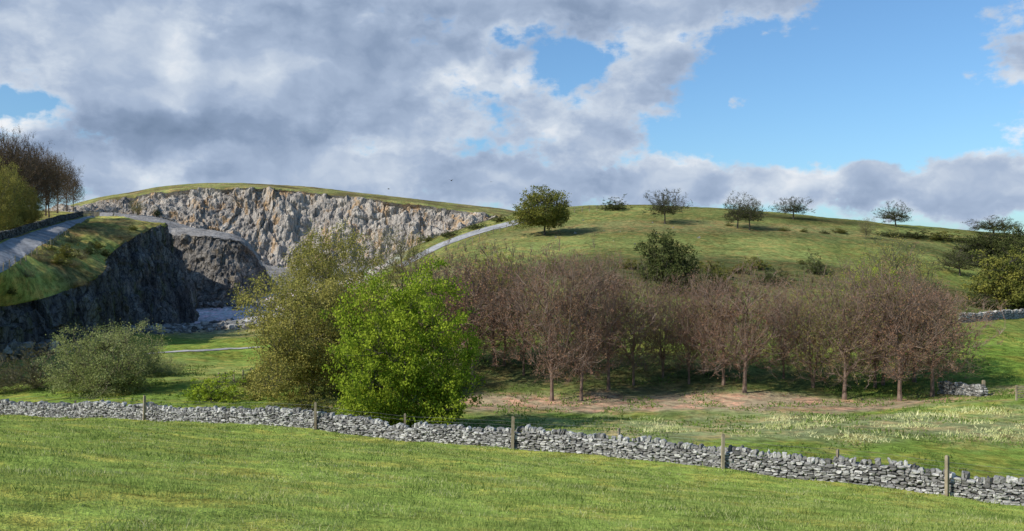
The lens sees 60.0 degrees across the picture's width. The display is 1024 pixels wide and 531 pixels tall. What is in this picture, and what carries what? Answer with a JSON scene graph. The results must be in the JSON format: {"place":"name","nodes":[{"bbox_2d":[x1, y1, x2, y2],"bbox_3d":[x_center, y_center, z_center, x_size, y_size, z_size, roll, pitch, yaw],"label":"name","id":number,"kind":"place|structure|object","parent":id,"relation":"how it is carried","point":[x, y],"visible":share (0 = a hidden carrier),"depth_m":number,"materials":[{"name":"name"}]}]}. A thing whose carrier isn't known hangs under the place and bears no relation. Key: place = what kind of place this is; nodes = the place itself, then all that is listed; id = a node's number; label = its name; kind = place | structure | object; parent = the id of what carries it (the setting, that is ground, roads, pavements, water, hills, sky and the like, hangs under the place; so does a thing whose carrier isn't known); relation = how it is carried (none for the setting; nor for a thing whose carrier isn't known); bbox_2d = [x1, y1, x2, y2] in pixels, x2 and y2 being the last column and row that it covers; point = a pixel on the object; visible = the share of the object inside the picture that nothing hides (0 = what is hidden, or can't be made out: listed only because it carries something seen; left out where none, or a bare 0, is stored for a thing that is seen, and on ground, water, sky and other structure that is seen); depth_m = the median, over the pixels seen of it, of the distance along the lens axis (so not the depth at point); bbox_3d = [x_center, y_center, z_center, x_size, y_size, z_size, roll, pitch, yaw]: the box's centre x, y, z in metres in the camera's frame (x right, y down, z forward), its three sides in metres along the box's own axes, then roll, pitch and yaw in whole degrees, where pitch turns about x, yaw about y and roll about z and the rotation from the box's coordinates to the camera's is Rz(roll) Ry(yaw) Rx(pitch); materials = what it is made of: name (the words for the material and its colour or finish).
{"place":"outdoors","nodes":[
{"label":"outdoors","id":0,"kind":"place"},
{"bbox_2d":[115,346,259,355],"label":"farm path","id":1,"kind":"structure","parent":0,"point":[206,349],"depth_m":142.23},
{"bbox_2d":[47,183,514,289],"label":"quarry hill","id":2,"kind":"structure","parent":0,"point":[269,223],"depth_m":496.83,"materials":[{"name":"stone"}]},
{"bbox_2d":[56,157,83,210],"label":"woodland tree","id":3,"kind":"object","parent":2,"relation":"on","point":[70,168],"visible":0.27,"depth_m":487.30,"materials":[{"name":"brown plant"}]},
{"bbox_2d":[63,169,85,210],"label":"woodland tree","id":4,"kind":"object","parent":2,"relation":"on","point":[76,190],"visible":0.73,"depth_m":480.95,"materials":[{"name":"brown plant"}]},
{"bbox_2d":[128,200,144,214],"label":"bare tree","id":5,"kind":"object","parent":2,"relation":"on","point":[136,209],"visible":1,"depth_m":472.30,"materials":[{"name":"plant"}]},
{"bbox_2d":[397,220,522,266],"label":"quarry road","id":6,"kind":"structure","parent":0,"point":[455,239],"depth_m":252.51,"materials":[{"name":"gravel"}]},
{"bbox_2d":[0,205,1023,530],"bbox_3d":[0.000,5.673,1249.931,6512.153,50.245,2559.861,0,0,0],"label":"terrain","id":7,"kind":"structure","parent":0,"point":[766,239],"depth_m":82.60,"materials":[{"name":"plant"}]},
{"bbox_2d":[0,156,29,230],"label":"woodland green tree","id":8,"kind":"object","parent":7,"relation":"on","point":[8,216],"visible":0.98,"depth_m":157.67,"materials":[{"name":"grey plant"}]},
{"bbox_2d":[0,167,40,230],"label":"woodland green tree","id":9,"kind":"object","parent":7,"relation":"on","point":[26,215],"visible":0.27,"depth_m":167.34,"materials":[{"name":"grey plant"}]},
{"bbox_2d":[0,351,45,391],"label":"thorn shrub","id":10,"kind":"object","parent":7,"relation":"on","point":[3,379],"visible":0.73,"depth_m":98.18,"materials":[{"name":"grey plant"}]},
{"bbox_2d":[16,183,45,223],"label":"woodland green tree","id":11,"kind":"object","parent":7,"relation":"on","point":[34,198],"visible":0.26,"depth_m":183.04,"materials":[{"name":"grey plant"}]},
{"bbox_2d":[0,211,82,240],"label":"roadside stone wall","id":12,"kind":"structure","parent":7,"relation":"on","point":[16,231],"depth_m":173.51,"materials":[{"name":"stone"}]},
{"bbox_2d":[0,338,86,394],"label":"thorn shrub","id":13,"kind":"object","parent":7,"relation":"on","point":[33,379],"visible":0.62,"depth_m":98.90,"materials":[{"name":"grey plant"}]},
{"bbox_2d":[0,338,98,360],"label":"boulder rubble","id":14,"kind":"object","parent":7,"relation":"on","point":[13,345],"visible":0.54,"depth_m":129.84,"materials":[{"name":"stone"}]},
{"bbox_2d":[0,210,199,361],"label":"quarry edge bank","id":15,"kind":"structure","parent":7,"relation":"on","point":[139,275],"depth_m":161.56,"materials":[{"name":"stone"}]},
{"bbox_2d":[0,129,23,196],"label":"woodland tree","id":16,"kind":"object","parent":15,"relation":"on","point":[8,152],"visible":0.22,"depth_m":185.39,"materials":[{"name":"brown plant"}]},
{"bbox_2d":[0,126,37,202],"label":"woodland tree","id":17,"kind":"object","parent":15,"relation":"on","point":[13,139],"visible":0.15,"depth_m":194.40,"materials":[{"name":"brown plant"}]},
{"bbox_2d":[0,135,48,209],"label":"woodland tree","id":18,"kind":"object","parent":15,"relation":"on","point":[23,173],"visible":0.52,"depth_m":184.91,"materials":[{"name":"brown plant"}]},
{"bbox_2d":[5,128,54,202],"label":"woodland tree","id":19,"kind":"object","parent":15,"relation":"on","point":[39,158],"visible":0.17,"depth_m":203.82,"materials":[{"name":"brown plant"}]},
{"bbox_2d":[3,229,67,273],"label":"road edge fence","id":20,"kind":"object","parent":15,"relation":"on","point":[34,251],"visible":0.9,"depth_m":145.88,"materials":[{"name":"grey wood"}]},
{"bbox_2d":[21,146,59,207],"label":"woodland tree","id":21,"kind":"object","parent":15,"relation":"on","point":[47,183],"visible":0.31,"depth_m":204.87,"materials":[{"name":"brown plant"}]},
{"bbox_2d":[19,131,62,206],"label":"woodland tree","id":22,"kind":"object","parent":15,"relation":"on","point":[51,170],"visible":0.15,"depth_m":219.88,"materials":[{"name":"brown plant"}]},
{"bbox_2d":[39,153,66,216],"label":"woodland tree","id":23,"kind":"object","parent":15,"relation":"on","point":[57,193],"visible":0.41,"depth_m":224.58,"materials":[{"name":"brown plant"}]},
{"bbox_2d":[37,145,71,215],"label":"woodland tree","id":24,"kind":"object","parent":15,"relation":"on","point":[45,157],"visible":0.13,"depth_m":239.13,"materials":[{"name":"brown plant"}]},
{"bbox_2d":[50,254,73,264],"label":"scrub bush","id":25,"kind":"object","parent":15,"relation":"on","point":[58,260],"visible":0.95,"depth_m":146.36,"materials":[{"name":"green plant"}]},
{"bbox_2d":[48,151,76,212],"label":"woodland tree","id":26,"kind":"object","parent":15,"relation":"on","point":[63,182],"visible":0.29,"depth_m":275.53,"materials":[{"name":"brown plant"}]},
{"bbox_2d":[50,243,80,257],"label":"scrub bush","id":27,"kind":"object","parent":15,"relation":"on","point":[64,251],"visible":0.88,"depth_m":149.84,"materials":[{"name":"green plant"}]},
{"bbox_2d":[32,318,178,399],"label":"willow shrub","id":28,"kind":"object","parent":7,"relation":"on","point":[134,366],"visible":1,"depth_m":93.72,"materials":[{"name":"green plant"}]},
{"bbox_2d":[145,354,186,377],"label":"willow shrub","id":29,"kind":"object","parent":7,"relation":"on","point":[172,366],"visible":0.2,"depth_m":112.69,"materials":[{"name":"green plant"}]},
{"bbox_2d":[119,318,266,334],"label":"boulder rubble","id":30,"kind":"object","parent":7,"relation":"on","point":[208,326],"visible":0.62,"depth_m":187.60,"materials":[{"name":"stone"}]},
{"bbox_2d":[173,371,247,403],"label":"green bush","id":31,"kind":"object","parent":7,"relation":"on","point":[212,392],"visible":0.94,"depth_m":89.27,"materials":[{"name":"green plant"}]},
{"bbox_2d":[171,228,275,308],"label":"quarry bench","id":32,"kind":"object","parent":7,"relation":"on","point":[219,264],"visible":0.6,"depth_m":281.64,"materials":[{"name":"stone"}]},
{"bbox_2d":[199,300,275,309],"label":"scree rubble","id":33,"kind":"object","parent":7,"relation":"on","point":[216,303],"visible":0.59,"depth_m":269.95,"materials":[{"name":"stone"}]},
{"bbox_2d":[237,362,280,391],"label":"green bush","id":34,"kind":"object","parent":7,"relation":"on","point":[246,383],"visible":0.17,"depth_m":95.99,"materials":[{"name":"green plant"}]},
{"bbox_2d":[228,268,383,402],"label":"olive green tree","id":35,"kind":"object","parent":7,"relation":"on","point":[304,361],"visible":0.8,"depth_m":88.97,"materials":[{"name":"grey plant"}]},
{"bbox_2d":[271,394,342,412],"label":"green bush","id":36,"kind":"object","parent":7,"relation":"on","point":[307,405],"visible":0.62,"depth_m":79.73,"materials":[{"name":"green plant"}]},
{"bbox_2d":[254,218,391,353],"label":"olive green tree","id":37,"kind":"object","parent":7,"relation":"on","point":[323,269],"visible":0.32,"depth_m":130.03,"materials":[{"name":"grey plant"}]},
{"bbox_2d":[312,271,404,394],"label":"olive green tree","id":38,"kind":"object","parent":7,"relation":"on","point":[370,306],"visible":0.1,"depth_m":93.85,"materials":[{"name":"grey plant"}]},
{"bbox_2d":[359,226,438,296],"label":"ash tree","id":39,"kind":"object","parent":7,"relation":"on","point":[409,261],"visible":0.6,"depth_m":164.35,"materials":[{"name":"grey plant"}]},
{"bbox_2d":[318,254,487,427],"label":"sycamore tree","id":40,"kind":"object","parent":7,"relation":"on","point":[408,380],"visible":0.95,"depth_m":69.64,"materials":[{"name":"green plant"}]},
{"bbox_2d":[394,240,492,372],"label":"beech tree","id":41,"kind":"object","parent":7,"relation":"on","point":[427,253],"visible":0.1,"depth_m":103.74,"materials":[{"name":"brown plant"}]},
{"bbox_2d":[421,239,498,365],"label":"beech tree","id":42,"kind":"object","parent":7,"relation":"on","point":[462,287],"visible":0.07,"depth_m":109.12,"materials":[{"name":"brown plant"}]},
{"bbox_2d":[416,235,526,386],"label":"beech tree","id":43,"kind":"object","parent":7,"relation":"on","point":[476,321],"visible":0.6,"depth_m":99.91,"materials":[{"name":"brown plant"}]},
{"bbox_2d":[450,239,530,365],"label":"beech tree","id":44,"kind":"object","parent":7,"relation":"on","point":[495,264],"visible":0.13,"depth_m":108.15,"materials":[{"name":"brown plant"}]},
{"bbox_2d":[460,243,537,365],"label":"leafing tree","id":45,"kind":"object","parent":7,"relation":"on","point":[504,361],"visible":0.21,"depth_m":108.60,"materials":[{"name":"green plant"}]},
{"bbox_2d":[0,398,1023,505],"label":"dry stone wall","id":46,"kind":"structure","parent":7,"relation":"on","point":[868,472],"depth_m":54.73,"materials":[{"name":"stone"}]},
{"bbox_2d":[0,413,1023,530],"bbox_3d":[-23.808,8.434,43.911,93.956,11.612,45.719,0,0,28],"label":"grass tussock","id":47,"kind":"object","parent":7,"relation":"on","point":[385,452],"depth_m":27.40,"materials":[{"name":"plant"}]},
{"bbox_2d":[0,327,1023,471],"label":"meadow grass","id":48,"kind":"structure","parent":7,"relation":"on","point":[160,382],"depth_m":86.43,"materials":[{"name":"plant"}]},
{"bbox_2d":[0,414,1023,530],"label":"dry grass tuft","id":49,"kind":"object","parent":7,"relation":"on","point":[282,473],"visible":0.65,"depth_m":26.37,"materials":[{"name":"plant"}]},
{"bbox_2d":[511,416,514,448],"bbox_3d":[0.042,10.929,56.869,0.240,2.498,0.180,0,0,-4],"label":"fence post","id":50,"kind":"object","parent":7,"relation":"on","point":[512,432],"visible":0.82,"depth_m":56.78,"materials":[{"name":"brown wood"}]},
{"bbox_2d":[473,234,569,375],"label":"beech tree","id":51,"kind":"object","parent":7,"relation":"on","point":[522,353],"visible":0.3,"depth_m":104.89,"materials":[{"name":"brown plant"}]},
{"bbox_2d":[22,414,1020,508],"bbox_3d":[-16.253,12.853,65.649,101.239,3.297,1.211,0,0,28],"label":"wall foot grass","id":52,"kind":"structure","parent":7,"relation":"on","point":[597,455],"depth_m":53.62,"materials":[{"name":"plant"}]},
{"bbox_2d":[29,396,1017,474],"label":"fence wire","id":53,"kind":"object","parent":7,"relation":"on","point":[552,428],"visible":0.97,"depth_m":55.55,"materials":[{"name":"metal"}]},
{"bbox_2d":[504,184,571,235],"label":"oak tree","id":54,"kind":"object","parent":7,"relation":"on","point":[528,212],"visible":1,"depth_m":215.77,"materials":[{"name":"green plant"}]},
{"bbox_2d":[471,231,606,400],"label":"beech tree","id":55,"kind":"object","parent":7,"relation":"on","point":[535,314],"visible":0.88,"depth_m":92.85,"materials":[{"name":"brown plant"}]},
{"bbox_2d":[535,234,634,400],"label":"beech tree","id":56,"kind":"object","parent":7,"relation":"on","point":[588,306],"visible":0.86,"depth_m":92.35,"materials":[{"name":"brown plant"}]},
{"bbox_2d":[545,251,653,373],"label":"beech tree","id":57,"kind":"object","parent":7,"relation":"on","point":[619,261],"visible":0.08,"depth_m":105.05,"materials":[{"name":"brown plant"}]},
{"bbox_2d":[563,251,662,390],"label":"beech tree","id":58,"kind":"object","parent":7,"relation":"on","point":[620,324],"visible":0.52,"depth_m":97.55,"materials":[{"name":"brown plant"}]},
{"bbox_2d":[597,194,633,210],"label":"round bush","id":59,"kind":"object","parent":7,"relation":"on","point":[620,205],"visible":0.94,"depth_m":255.20,"materials":[{"name":"green plant"}]},
{"bbox_2d":[615,259,644,268],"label":"gorse bush","id":60,"kind":"object","parent":7,"relation":"on","point":[631,264],"visible":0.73,"depth_m":161.27,"materials":[{"name":"green plant"}]},
{"bbox_2d":[586,259,677,385],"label":"beech tree","id":61,"kind":"object","parent":7,"relation":"on","point":[650,327],"visible":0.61,"depth_m":100.96,"materials":[{"name":"brown plant"}]},
{"bbox_2d":[626,269,702,377],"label":"beech tree","id":62,"kind":"object","parent":7,"relation":"on","point":[662,354],"visible":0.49,"depth_m":103.36,"materials":[{"name":"brown plant"}]},
{"bbox_2d":[641,187,692,223],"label":"hawthorn tree","id":63,"kind":"object","parent":7,"relation":"on","point":[669,209],"visible":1,"depth_m":227.38,"materials":[{"name":"green plant"}]},
{"bbox_2d":[633,228,710,296],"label":"dark green tree","id":64,"kind":"object","parent":7,"relation":"on","point":[673,261],"visible":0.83,"depth_m":140.62,"materials":[{"name":"green plant"}]},
{"bbox_2d":[647,282,727,383],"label":"beech tree","id":65,"kind":"object","parent":7,"relation":"on","point":[681,339],"visible":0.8,"depth_m":101.09,"materials":[{"name":"brown plant"}]},
{"bbox_2d":[659,266,745,373],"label":"beech tree","id":66,"kind":"object","parent":7,"relation":"on","point":[702,277],"visible":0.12,"depth_m":105.14,"materials":[{"name":"brown plant"}]},
{"bbox_2d":[691,260,730,277],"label":"gorse bush","id":67,"kind":"object","parent":7,"relation":"on","point":[714,269],"visible":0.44,"depth_m":153.96,"materials":[{"name":"green plant"}]},
{"bbox_2d":[662,260,769,384],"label":"beech tree","id":68,"kind":"object","parent":7,"relation":"on","point":[723,364],"visible":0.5,"depth_m":99.86,"materials":[{"name":"brown plant"}]},
{"bbox_2d":[700,271,737,292],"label":"gorse bush","id":69,"kind":"object","parent":7,"relation":"on","point":[715,280],"visible":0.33,"depth_m":143.45,"materials":[{"name":"green plant"}]},
{"bbox_2d":[721,434,724,468],"bbox_3d":[11.995,10.764,50.433,0.199,2.397,0.160,0,0,-7],"label":"fence post","id":70,"kind":"object","parent":7,"relation":"on","point":[722,451],"visible":0.82,"depth_m":50.36,"materials":[{"name":"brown wood"}]},
{"bbox_2d":[726,263,751,272],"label":"gorse bush","id":71,"kind":"object","parent":7,"relation":"on","point":[740,270],"visible":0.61,"depth_m":158.23,"materials":[{"name":"green plant"}]},
{"bbox_2d":[722,190,759,227],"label":"hawthorn tree","id":72,"kind":"object","parent":7,"relation":"on","point":[732,212],"visible":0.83,"depth_m":221.84,"materials":[{"name":"green plant"}]},
{"bbox_2d":[682,253,808,392],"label":"beech tree","id":73,"kind":"object","parent":7,"relation":"on","point":[767,323],"visible":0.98,"depth_m":95.89,"materials":[{"name":"brown plant"}]},
{"bbox_2d":[734,194,767,229],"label":"hawthorn tree","id":74,"kind":"object","parent":7,"relation":"on","point":[753,215],"visible":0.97,"depth_m":219.43,"materials":[{"name":"green plant"}]},
{"bbox_2d":[743,256,772,269],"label":"gorse bush","id":75,"kind":"object","parent":7,"relation":"on","point":[758,265],"visible":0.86,"depth_m":162.74,"materials":[{"name":"green plant"}]},
{"bbox_2d":[743,264,802,284],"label":"gorse bush","id":76,"kind":"object","parent":7,"relation":"on","point":[768,277],"visible":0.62,"depth_m":149.99,"materials":[{"name":"green plant"}]},
{"bbox_2d":[751,277,816,378],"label":"beech tree","id":77,"kind":"object","parent":7,"relation":"on","point":[784,365],"visible":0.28,"depth_m":103.98,"materials":[{"name":"brown plant"}]},
{"bbox_2d":[768,197,814,218],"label":"hawthorn tree","id":78,"kind":"object","parent":7,"relation":"on","point":[796,208],"visible":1,"depth_m":246.82,"materials":[{"name":"green plant"}]},
{"bbox_2d":[800,248,834,274],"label":"gorse bush","id":79,"kind":"object","parent":7,"relation":"on","point":[815,269],"visible":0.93,"depth_m":161.02,"materials":[{"name":"green plant"}]},
{"bbox_2d":[764,270,877,387],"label":"beech tree","id":80,"kind":"object","parent":7,"relation":"on","point":[790,335],"visible":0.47,"depth_m":100.00,"materials":[{"name":"brown plant"}]},
{"bbox_2d":[778,254,930,399],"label":"beech tree","id":81,"kind":"object","parent":7,"relation":"on","point":[844,350],"visible":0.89,"depth_m":94.71,"materials":[{"name":"brown plant"}]},
{"bbox_2d":[857,218,877,238],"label":"bare tree","id":82,"kind":"object","parent":7,"relation":"on","point":[864,231],"visible":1,"depth_m":220.19,"materials":[{"name":"grey plant"}]},
{"bbox_2d":[821,265,922,387],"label":"beech tree","id":83,"kind":"object","parent":7,"relation":"on","point":[875,380],"visible":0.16,"depth_m":100.35,"materials":[{"name":"brown plant"}]},
{"bbox_2d":[826,253,928,384],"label":"leafing tree","id":84,"kind":"object","parent":7,"relation":"on","point":[883,381],"visible":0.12,"depth_m":101.58,"materials":[{"name":"brown plant"}]},
{"bbox_2d":[834,222,945,295],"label":"bare tree","id":85,"kind":"object","parent":7,"relation":"on","point":[896,265],"visible":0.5,"depth_m":140.26,"materials":[{"name":"grey plant"}]},
{"bbox_2d":[872,200,912,226],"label":"hawthorn tree","id":86,"kind":"object","parent":7,"relation":"on","point":[892,215],"visible":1,"depth_m":257.17,"materials":[{"name":"green plant"}]},
{"bbox_2d":[830,241,989,400],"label":"beech tree","id":87,"kind":"object","parent":7,"relation":"on","point":[901,369],"visible":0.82,"depth_m":91.68,"materials":[{"name":"brown plant"}]},
{"bbox_2d":[863,265,965,381],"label":"beech tree","id":88,"kind":"object","parent":7,"relation":"on","point":[914,371],"visible":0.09,"depth_m":101.11,"materials":[{"name":"brown plant"}]},
{"bbox_2d":[897,228,939,238],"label":"gorse bush","id":89,"kind":"object","parent":7,"relation":"on","point":[916,235],"visible":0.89,"depth_m":231.38,"materials":[{"name":"green plant"}]},
{"bbox_2d":[873,270,1008,396],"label":"beech tree","id":90,"kind":"object","parent":7,"relation":"on","point":[941,357],"visible":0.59,"depth_m":92.99,"materials":[{"name":"brown plant"}]},
{"bbox_2d":[929,230,960,240],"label":"gorse bush","id":91,"kind":"object","parent":7,"relation":"on","point":[947,237],"visible":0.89,"depth_m":231.70,"materials":[{"name":"green plant"}]},
{"bbox_2d":[944,455,948,496],"bbox_3d":[22.066,10.852,44.993,0.175,2.446,0.160,0,0,-33],"label":"fence post","id":92,"kind":"object","parent":7,"relation":"on","point":[946,491],"visible":0.82,"depth_m":44.93,"materials":[{"name":"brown wood"}]},
{"bbox_2d":[931,244,990,275],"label":"hawthorn tree","id":93,"kind":"object","parent":7,"relation":"on","point":[953,262],"visible":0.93,"depth_m":186.49,"materials":[{"name":"green plant"}]},
{"bbox_2d":[937,381,987,396],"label":"dry stone wall","id":94,"kind":"structure","parent":7,"relation":"on","point":[961,388],"depth_m":92.17,"materials":[{"name":"stone"}]},
{"bbox_2d":[942,232,1001,265],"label":"dark green tree","id":95,"kind":"object","parent":7,"relation":"on","point":[982,243],"visible":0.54,"depth_m":200.65,"materials":[{"name":"green plant"}]},
{"bbox_2d":[963,290,998,307],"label":"gorse bush","id":96,"kind":"object","parent":7,"relation":"on","point":[991,302],"visible":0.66,"depth_m":151.54,"materials":[{"name":"green plant"}]},
{"bbox_2d":[948,231,1015,264],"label":"hawthorn tree","id":97,"kind":"object","parent":7,"relation":"on","point":[979,246],"visible":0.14,"depth_m":204.47,"materials":[{"name":"green plant"}]},
{"bbox_2d":[959,308,1023,322],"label":"dry stone wall","id":98,"kind":"structure","parent":7,"relation":"on","point":[1012,314],"depth_m":140.65,"materials":[{"name":"stone"}]},
{"bbox_2d":[960,244,1023,309],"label":"dark green tree","id":99,"kind":"object","parent":7,"relation":"on","point":[1006,280],"visible":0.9,"depth_m":153.46,"materials":[{"name":"green plant"}]},
{"bbox_2d":[962,215,1022,234],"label":"hawthorn tree","id":100,"kind":"object","parent":7,"relation":"on","point":[982,225],"visible":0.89,"depth_m":252.73,"materials":[{"name":"green plant"}]},
{"bbox_2d":[977,290,1008,308],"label":"gorse bush","id":101,"kind":"object","parent":7,"relation":"on","point":[1000,303],"visible":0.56,"depth_m":153.40,"materials":[{"name":"green plant"}]},
{"bbox_2d":[987,223,1023,276],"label":"dark green tree","id":102,"kind":"object","parent":7,"relation":"on","point":[1006,243],"visible":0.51,"depth_m":195.35,"materials":[{"name":"green plant"}]},
{"bbox_2d":[0,0,1023,233],"label":"sky","id":103,"kind":"structure","parent":0,"point":[853,108],"materials":[{"name":"blue"}]},
{"bbox_2d":[442,404,1023,442],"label":"meadow dry grass","id":104,"kind":"structure","parent":0,"point":[856,436],"depth_m":71.09,"materials":[{"name":"plant"}]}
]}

